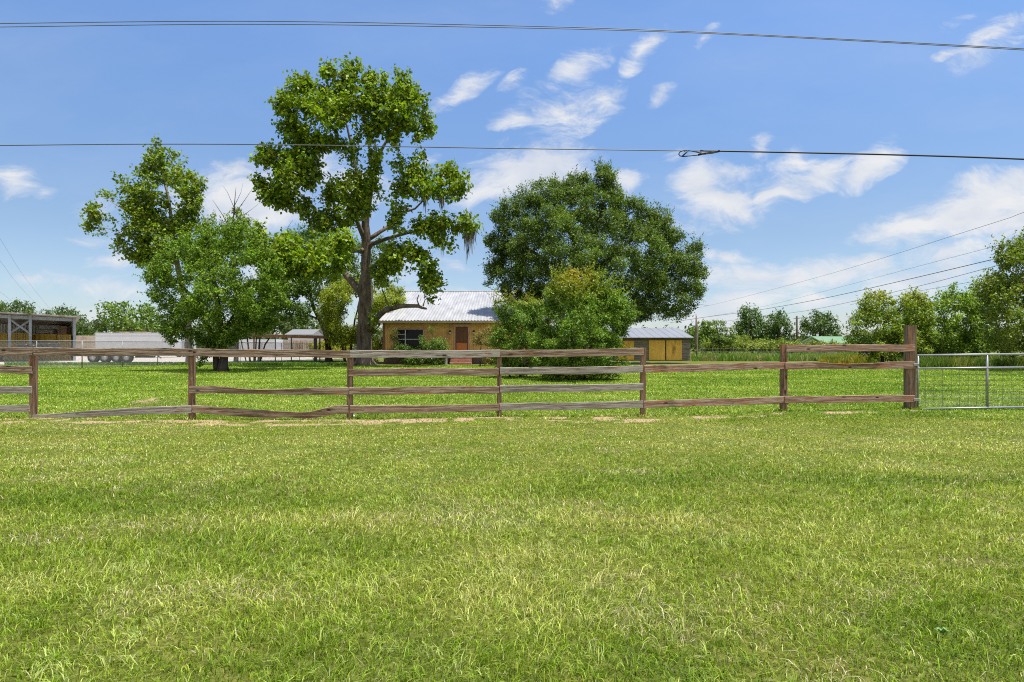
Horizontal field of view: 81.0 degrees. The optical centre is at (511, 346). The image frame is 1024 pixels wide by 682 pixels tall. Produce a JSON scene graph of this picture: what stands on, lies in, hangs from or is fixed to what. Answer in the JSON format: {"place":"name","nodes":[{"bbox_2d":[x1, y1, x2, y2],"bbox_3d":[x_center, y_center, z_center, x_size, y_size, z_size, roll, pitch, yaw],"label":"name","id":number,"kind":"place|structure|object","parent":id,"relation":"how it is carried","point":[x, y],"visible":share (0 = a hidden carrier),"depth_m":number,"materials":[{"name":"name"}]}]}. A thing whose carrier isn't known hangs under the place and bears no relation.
{"place":"outdoors","nodes":[
{"label":"outdoors","id":0,"kind":"place"},
{"bbox_2d":[16,340,59,347],"bbox_3d":[-45.885,-0.182,58.100,3.230,0.854,1.400,0,0,0],"label":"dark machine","id":1,"kind":"object","parent":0,"point":[52,345],"visible":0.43,"depth_m":57.45,"materials":[{"name":"metal"}]},
{"bbox_2d":[285,329,323,340],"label":"distant house","id":2,"kind":"structure","parent":0,"point":[305,332],"depth_m":121.20,"materials":[{"name":"white metal"}]},
{"bbox_2d":[0,144,698,150],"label":"overhead wire","id":3,"kind":"object","parent":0,"point":[343,145],"visible":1,"depth_m":11.99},
{"bbox_2d":[701,150,1023,159],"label":"overhead wire","id":4,"kind":"object","parent":3,"relation":"attached to","point":[864,154],"visible":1,"depth_m":11.99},
{"bbox_2d":[678,149,720,156],"bbox_3d":[3.744,-3.865,11.975,0.848,0.150,0.053,0,0,0],"label":"cable loop","id":5,"kind":"object","parent":4,"relation":"attached to","point":[703,153],"visible":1,"depth_m":11.98,"materials":[{"name":"grey metal"}]},
{"bbox_2d":[0,347,1023,681],"bbox_3d":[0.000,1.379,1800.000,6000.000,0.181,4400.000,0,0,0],"label":"ground","id":6,"kind":"structure","parent":0,"point":[744,667],"depth_m":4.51,"materials":[{"name":"green plant"}]},
{"bbox_2d":[78,133,214,362],"bbox_3d":[-30.030,-7.806,49.331,12.474,18.784,5.690,0,0,18],"label":"sycamore tree","id":7,"kind":"object","parent":6,"relation":"on","point":[148,224],"visible":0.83,"depth_m":48.42,"materials":[{"name":"green plant"}]},
{"bbox_2d":[0,356,339,363],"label":"gravel yard","id":8,"kind":"structure","parent":6,"relation":"on","point":[165,358],"depth_m":67.67,"materials":[{"name":"beige gravel"}]},
{"bbox_2d":[0,333,7,359],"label":"shipping container","id":9,"kind":"object","parent":8,"relation":"on","point":[4,337],"visible":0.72,"depth_m":64.32,"materials":[{"name":"yellow paint"}]},
{"bbox_2d":[0,297,37,313],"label":"pine tree","id":10,"kind":"object","parent":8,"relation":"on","point":[16,306],"visible":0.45,"depth_m":129.21,"materials":[{"name":"green plant"}]},
{"bbox_2d":[11,333,28,359],"bbox_3d":[-53.570,0.005,65.240,1.445,2.890,4.623,0,0,-41],"label":"shipping container","id":11,"kind":"object","parent":8,"relation":"on","point":[18,337],"visible":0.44,"depth_m":63.98,"materials":[{"name":"yellow paint"}]},
{"bbox_2d":[12,335,19,358],"bbox_3d":[-52.928,-0.005,64.015,0.867,2.590,0.070,0,0,0],"label":"door","id":12,"kind":"structure","parent":11,"relation":"in","point":[16,338],"depth_m":63.99,"materials":[{"name":"yellow paint"}]},
{"bbox_2d":[20,334,27,358],"bbox_3d":[-52.073,-0.005,63.989,0.867,2.710,0.122,0,0,0],"label":"door","id":13,"kind":"structure","parent":11,"relation":"in","point":[22,337],"depth_m":63.99,"materials":[{"name":"yellow paint"}]},
{"bbox_2d":[0,312,80,360],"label":"open shed","id":14,"kind":"structure","parent":8,"relation":"on","point":[17,322],"depth_m":61.60,"materials":[{"name":"grey wood"}]},
{"bbox_2d":[35,308,52,314],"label":"pine tree","id":15,"kind":"object","parent":8,"relation":"on","point":[47,310],"visible":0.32,"depth_m":134.64,"materials":[{"name":"green plant"}]},
{"bbox_2d":[32,334,56,359],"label":"shipping container","id":16,"kind":"object","parent":8,"relation":"on","point":[47,338],"visible":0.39,"depth_m":65.22,"materials":[{"name":"yellow paint"}]},
{"bbox_2d":[37,325,65,333],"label":"wrapped bundle","id":17,"kind":"object","parent":16,"relation":"on","point":[47,329],"visible":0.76,"depth_m":65.50,"materials":[{"name":"black plastic"}]},
{"bbox_2d":[57,335,70,359],"bbox_3d":[-48.299,0.085,64.540,1.072,2.730,3.523,0,0,-42],"label":"shipping container","id":18,"kind":"object","parent":8,"relation":"on","point":[65,339],"visible":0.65,"depth_m":63.58,"materials":[{"name":"yellow paint"}]},
{"bbox_2d":[59,335,63,358],"bbox_3d":[-47.788,0.075,63.589,0.622,2.550,0.122,0,0,0],"label":"door","id":19,"kind":"structure","parent":18,"relation":"in","point":[61,338],"depth_m":63.58,"materials":[{"name":"yellow paint"}]},
{"bbox_2d":[58,326,71,334],"bbox_3d":[-48.254,-1.744,64.780,0.981,0.919,0.840,0,0,0],"label":"wooden crate","id":20,"kind":"object","parent":18,"relation":"on","point":[64,330],"visible":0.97,"depth_m":64.40,"materials":[{"name":"brown wood"}]},
{"bbox_2d":[64,336,69,358],"bbox_3d":[-47.177,0.075,63.615,0.622,2.430,0.070,0,0,0],"label":"door","id":21,"kind":"structure","parent":18,"relation":"in","point":[66,338],"depth_m":63.60,"materials":[{"name":"yellow paint"}]},
{"bbox_2d":[50,303,86,335],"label":"pine tree","id":22,"kind":"object","parent":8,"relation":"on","point":[81,320],"visible":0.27,"depth_m":127.93,"materials":[{"name":"green plant"}]},
{"bbox_2d":[76,336,94,347],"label":"block wall","id":23,"kind":"structure","parent":8,"relation":"on","point":[84,339],"depth_m":96.00,"materials":[{"name":"beige concrete"}]},
{"bbox_2d":[87,356,159,361],"bbox_3d":[-35.335,0.925,55.180,6.641,1.050,2.440,0,0,0],"label":"equipment trailer","id":24,"kind":"object","parent":8,"relation":"on","point":[111,358],"visible":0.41,"depth_m":54.01,"materials":[{"name":"metal"}]},
{"bbox_2d":[89,298,161,332],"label":"broadleaf tree","id":25,"kind":"object","parent":8,"relation":"on","point":[129,324],"visible":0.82,"depth_m":98.74,"materials":[{"name":"green plant"}]},
{"bbox_2d":[95,333,181,356],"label":"box trailer","id":26,"kind":"object","parent":8,"relation":"on","point":[113,338],"visible":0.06,"depth_m":80.00,"materials":[{"name":"white paint"}]},
{"bbox_2d":[116,331,150,332],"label":"roof rack","id":27,"kind":"object","parent":26,"relation":"on","point":[133,331],"visible":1,"depth_m":80.40,"materials":[{"name":"white metal"}]},
{"bbox_2d":[177,339,195,356],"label":"box trailer","id":28,"kind":"object","parent":8,"relation":"on","point":[183,346],"visible":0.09,"depth_m":84.00,"materials":[{"name":"white paint"}]},
{"bbox_2d":[239,340,282,349],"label":"box trailer","id":29,"kind":"object","parent":8,"relation":"on","point":[270,344],"visible":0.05,"depth_m":82.00,"materials":[{"name":"white paint"}]},
{"bbox_2d":[283,340,290,349],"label":"plank stack","id":30,"kind":"object","parent":8,"relation":"on","point":[286,342],"visible":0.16,"depth_m":88.00,"materials":[{"name":"beige wood"}]},
{"bbox_2d":[292,340,321,349],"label":"brush screen","id":31,"kind":"object","parent":8,"relation":"on","point":[303,342],"visible":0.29,"depth_m":86.04,"materials":[{"name":"beige plant"}]},
{"bbox_2d":[4,361,346,364],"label":"yard edge weeds","id":32,"kind":"object","parent":6,"relation":"on","point":[241,363],"visible":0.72,"depth_m":47.32,"materials":[{"name":"green plant"}]},
{"bbox_2d":[0,341,355,367],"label":"chain link fence","id":33,"kind":"object","parent":6,"relation":"on","point":[82,357],"visible":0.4,"depth_m":43.17,"materials":[{"name":"metal"}]},
{"bbox_2d":[133,209,293,370],"bbox_3d":[-17.479,-3.255,35.365,9.403,9.629,6.742,0,0,32],"label":"dense yard tree","id":34,"kind":"object","parent":6,"relation":"on","point":[194,305],"visible":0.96,"depth_m":34.80,"materials":[{"name":"green plant"}]},
{"bbox_2d":[76,311,356,349],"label":"distant woods","id":35,"kind":"object","parent":6,"relation":"on","point":[97,326],"visible":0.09,"depth_m":194.72,"materials":[{"name":"broad leaf"},{"name":"bark"}]},
{"bbox_2d":[200,185,256,362],"bbox_3d":[-25.776,-6.737,55.189,7.348,16.596,4.598,0,0,33],"label":"thin topped tree","id":36,"kind":"object","parent":6,"relation":"on","point":[239,215],"visible":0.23,"depth_m":54.98,"materials":[{"name":"green plant"}]},
{"bbox_2d":[238,275,318,361],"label":"multi stem tree","id":37,"kind":"object","parent":6,"relation":"on","point":[302,322],"visible":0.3,"depth_m":58.05,"materials":[{"name":"green plant"}]},
{"bbox_2d":[252,334,347,361],"bbox_3d":[-20.052,0.152,58.450,10.984,2.697,5.100,0,0,0],"label":"carport","id":38,"kind":"object","parent":6,"relation":"on","point":[315,337],"visible":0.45,"depth_m":55.90,"materials":[{"name":"metal"}]},
{"bbox_2d":[251,220,400,360],"bbox_3d":[-18.479,-5.500,59.577,15.196,14.159,9.587,0,0,22],"label":"leaning tree","id":39,"kind":"object","parent":6,"relation":"on","point":[305,237],"visible":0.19,"depth_m":59.46,"materials":[{"name":"green plant"}]},
{"bbox_2d":[306,340,352,359],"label":"yellow green hedge","id":40,"kind":"object","parent":6,"relation":"on","point":[322,346],"visible":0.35,"depth_m":65.62,"materials":[{"name":"green plant"}]},
{"bbox_2d":[312,276,406,361],"bbox_3d":[-13.900,-2.515,54.951,8.884,8.163,6.389,0,0,0],"label":"bushy yellow green tree","id":41,"kind":"object","parent":6,"relation":"on","point":[330,298],"visible":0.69,"depth_m":54.29,"materials":[{"name":"green plant"}]},
{"bbox_2d":[245,51,483,365],"bbox_3d":[-10.660,-9.983,42.772,17.412,23.213,14.558,0,0,0],"label":"catalpa tree","id":42,"kind":"object","parent":6,"relation":"on","point":[403,98],"visible":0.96,"depth_m":43.02,"materials":[{"name":"green plant"}]},
{"bbox_2d":[421,198,427,212],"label":"hanging moss","id":43,"kind":"object","parent":42,"relation":"hanging from","point":[425,202],"visible":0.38,"depth_m":48.47,"materials":[{"name":"grey plant"}]},
{"bbox_2d":[439,194,445,209],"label":"hanging moss","id":44,"kind":"object","parent":42,"relation":"hanging from","point":[441,201],"visible":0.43,"depth_m":48.09,"materials":[{"name":"grey plant"}]},
{"bbox_2d":[459,224,483,263],"bbox_3d":[-3.239,-7.815,45.671,1.604,3.232,1.709,0,0,38],"label":"hanging moss","id":45,"kind":"object","parent":42,"relation":"hanging from","point":[468,240],"visible":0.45,"depth_m":45.38,"materials":[{"name":"grey plant"}]},
{"bbox_2d":[372,338,382,361],"bbox_3d":[-12.099,0.341,53.113,1.659,2.435,2.046,0,0,0],"label":"bright bush","id":46,"kind":"object","parent":6,"relation":"on","point":[375,344],"visible":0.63,"depth_m":52.73,"materials":[{"name":"green plant"}]},
{"bbox_2d":[384,328,413,363],"bbox_3d":[-8.992,-0.026,48.914,2.981,3.157,1.947,0,0,0],"label":"dark corner bush","id":47,"kind":"object","parent":6,"relation":"on","point":[400,346],"visible":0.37,"depth_m":48.78,"materials":[{"name":"green plant"}]},
{"bbox_2d":[404,326,450,364],"bbox_3d":[-6.805,-0.068,47.919,3.658,3.394,2.824,0,0,0],"label":"bush","id":48,"kind":"object","parent":6,"relation":"on","point":[437,344],"visible":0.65,"depth_m":47.80,"materials":[{"name":"green plant"}]},
{"bbox_2d":[0,325,916,419],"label":"wooden fence","id":49,"kind":"object","parent":6,"relation":"on","point":[908,348],"visible":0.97,"depth_m":12.03,"materials":[{"name":"brown wood"}]},
{"bbox_2d":[914,353,1023,409],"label":"farm gate","id":50,"kind":"structure","parent":49,"relation":"attached to","point":[987,380],"depth_m":13.73,"materials":[{"name":"metal"}]},
{"bbox_2d":[378,291,555,364],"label":"house","id":51,"kind":"structure","parent":6,"relation":"on","point":[457,320],"depth_m":50.08,"materials":[{"name":"yellow"}]},
{"bbox_2d":[397,329,423,350],"bbox_3d":[-8.448,-0.558,50.028,2.286,1.857,0.145,0,0,0],"label":"window","id":52,"kind":"structure","parent":51,"relation":"in","point":[410,337],"depth_m":50.09,"materials":[{"name":"black glass"}]},
{"bbox_2d":[455,327,467,349],"bbox_3d":[-4.188,-0.418,49.985,1.042,2.497,0.170,0,0,0],"label":"door","id":53,"kind":"structure","parent":51,"relation":"in","point":[461,333],"depth_m":49.99,"materials":[{"name":"wood"}]},
{"bbox_2d":[277,324,685,349],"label":"woods behind house","id":54,"kind":"object","parent":6,"relation":"on","point":[378,333],"visible":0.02,"depth_m":191.75,"materials":[{"name":"green plant"}]},
{"bbox_2d":[471,325,501,365],"bbox_3d":[-1.955,-0.071,44.974,2.686,3.401,3.031,0,0,37],"label":"brown tinged bush","id":55,"kind":"object","parent":6,"relation":"on","point":[479,338],"visible":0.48,"depth_m":44.65,"materials":[{"name":"green plant"}]},
{"bbox_2d":[486,282,551,376],"bbox_3d":[0.487,-0.716,28.228,2.983,4.534,3.496,0,0,36],"label":"privet shrub","id":56,"kind":"object","parent":6,"relation":"on","point":[528,318],"visible":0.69,"depth_m":27.63,"materials":[{"name":"green plant"}]},
{"bbox_2d":[526,259,642,380],"bbox_3d":[2.963,-1.131,26.125,5.111,5.517,4.014,0,0,-34],"label":"crape myrtle","id":57,"kind":"object","parent":6,"relation":"on","point":[548,337],"visible":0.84,"depth_m":25.50,"materials":[{"name":"green plant"}]},
{"bbox_2d":[478,156,711,362],"bbox_3d":[7.256,-7.487,52.372,16.744,18.096,15.114,0,0,-41],"label":"oak tree","id":58,"kind":"object","parent":6,"relation":"on","point":[655,233],"visible":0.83,"depth_m":50.61,"materials":[{"name":"green plant"}]},
{"bbox_2d":[605,328,693,360],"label":"barn shed","id":59,"kind":"structure","parent":6,"relation":"on","point":[665,344],"depth_m":62.00,"materials":[{"name":"yellow wood"}]},
{"bbox_2d":[618,341,633,359],"bbox_3d":[11.780,0.365,61.981,1.653,1.970,0.032,0,0,0],"label":"door","id":60,"kind":"structure","parent":59,"relation":"in","point":[629,343],"depth_m":61.97,"materials":[{"name":"yellow wood"}]},
{"bbox_2d":[649,340,664,359],"bbox_3d":[14.970,0.359,61.985,1.679,2.062,0.030,0,0,0],"label":"door","id":61,"kind":"structure","parent":59,"relation":"in","point":[656,347],"depth_m":61.97,"materials":[{"name":"yellow wood"}]},
{"bbox_2d":[666,340,681,359],"bbox_3d":[16.753,0.359,61.985,1.627,2.062,0.030,0,0,0],"label":"door","id":62,"kind":"structure","parent":59,"relation":"in","point":[673,348],"depth_m":61.97,"materials":[{"name":"yellow wood"}]},
{"bbox_2d":[694,314,698,353],"bbox_3d":[19.637,-0.982,63.866,0.805,5.085,0.651,0,0,-15],"label":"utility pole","id":63,"kind":"object","parent":6,"relation":"on","point":[696,338],"visible":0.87,"depth_m":63.89,"materials":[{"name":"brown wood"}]},
{"bbox_2d":[687,319,721,346],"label":"broadleaf tree","id":64,"kind":"object","parent":6,"relation":"on","point":[704,333],"visible":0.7,"depth_m":84.22,"materials":[{"name":"green plant"}]},
{"bbox_2d":[705,318,738,352],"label":"mimosa tree","id":65,"kind":"object","parent":6,"relation":"on","point":[715,339],"visible":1,"depth_m":79.77,"materials":[{"name":"green plant"}]},
{"bbox_2d":[730,302,774,352],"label":"pine tree","id":66,"kind":"object","parent":6,"relation":"on","point":[751,324],"visible":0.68,"depth_m":118.91,"materials":[{"name":"green plant"}]},
{"bbox_2d":[726,332,786,350],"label":"bush row","id":67,"kind":"object","parent":6,"relation":"on","point":[746,339],"visible":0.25,"depth_m":91.13,"materials":[{"name":"green plant"}]},
{"bbox_2d":[700,347,819,353],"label":"field fence","id":68,"kind":"object","parent":6,"relation":"on","point":[712,351],"visible":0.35,"depth_m":75.98,"materials":[{"name":"metal"}]},
{"bbox_2d":[699,338,851,352],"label":"vine hedge","id":69,"kind":"object","parent":6,"relation":"on","point":[760,346],"visible":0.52,"depth_m":81.51,"materials":[{"name":"green plant"}]},
{"bbox_2d":[690,351,860,360],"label":"tall weeds","id":70,"kind":"object","parent":6,"relation":"on","point":[759,356],"visible":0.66,"depth_m":60.81,"materials":[{"name":"green plant"}]},
{"bbox_2d":[763,307,795,352],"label":"pine tree","id":71,"kind":"object","parent":6,"relation":"on","point":[779,323],"visible":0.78,"depth_m":121.16,"materials":[{"name":"green plant"}]},
{"bbox_2d":[793,316,799,352],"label":"utility pole","id":72,"kind":"object","parent":6,"relation":"on","point":[796,322],"visible":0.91,"depth_m":95.88,"materials":[{"name":"wood"}]},
{"bbox_2d":[798,309,844,340],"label":"pine tree","id":73,"kind":"object","parent":6,"relation":"on","point":[807,327],"visible":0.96,"depth_m":117.36,"materials":[{"name":"green plant"}]},
{"bbox_2d":[817,353,879,363],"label":"yellow weeds","id":74,"kind":"object","parent":6,"relation":"on","point":[848,358],"visible":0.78,"depth_m":48.92,"materials":[{"name":"green plant"}]},
{"bbox_2d":[682,320,1023,351],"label":"distant woods","id":75,"kind":"object","parent":6,"relation":"on","point":[699,348],"visible":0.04,"depth_m":181.89,"materials":[{"name":"green plant"}]},
{"bbox_2d":[841,285,940,362],"bbox_3d":[27.948,-1.503,43.984,8.030,6.194,5.434,0,0,-25],"label":"round thicket bush","id":76,"kind":"object","parent":6,"relation":"on","point":[868,313],"visible":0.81,"depth_m":43.49,"materials":[{"name":"green plant"}]},
{"bbox_2d":[934,627,949,633],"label":"broad leaved weed","id":77,"kind":"object","parent":6,"relation":"on","point":[941,630],"visible":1,"depth_m":2.99,"materials":[{"name":"green plant"}]},
{"bbox_2d":[897,275,997,357],"bbox_3d":[34.055,-2.085,46.996,10.635,7.275,5.479,0,0,-30],"label":"tree","id":78,"kind":"object","parent":6,"relation":"on","point":[970,340],"visible":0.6,"depth_m":45.88,"materials":[{"name":"green plant"}]},
{"bbox_2d":[895,355,1023,366],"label":"thicket weeds","id":79,"kind":"object","parent":6,"relation":"on","point":[964,361],"visible":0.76,"depth_m":40.21,"materials":[{"name":"green plant"}]},
{"bbox_2d":[967,226,1023,361],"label":"tall edge tree","id":80,"kind":"object","parent":6,"relation":"on","point":[1004,292],"visible":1,"depth_m":36.24,"materials":[{"name":"green plant"}]},
{"bbox_2d":[0,21,1023,48],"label":"overhead wire","id":81,"kind":"object","parent":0,"point":[506,25],"visible":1,"depth_m":11.99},
{"bbox_2d":[0,0,1023,345],"label":"sky","id":82,"kind":"structure","parent":0,"point":[767,221],"materials":[{"name":"blue"}]},
{"bbox_2d":[771,336,869,354],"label":"green roof building","id":83,"kind":"structure","parent":0,"point":[828,339],"depth_m":105.28,"materials":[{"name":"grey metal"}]},
{"bbox_2d":[671,259,991,322],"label":"overhead wire","id":84,"kind":"object","parent":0,"point":[859,290],"visible":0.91,"depth_m":78.56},
{"bbox_2d":[694,266,993,325],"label":"overhead wire","id":85,"kind":"object","parent":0,"point":[870,297],"visible":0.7,"depth_m":73.29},
{"bbox_2d":[691,241,1011,319],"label":"overhead wire","id":86,"kind":"object","parent":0,"point":[876,277],"visible":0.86,"depth_m":74.43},
{"bbox_2d":[699,212,1023,307],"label":"overhead wire","id":87,"kind":"object","parent":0,"point":[894,254],"visible":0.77,"depth_m":61.86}
]}

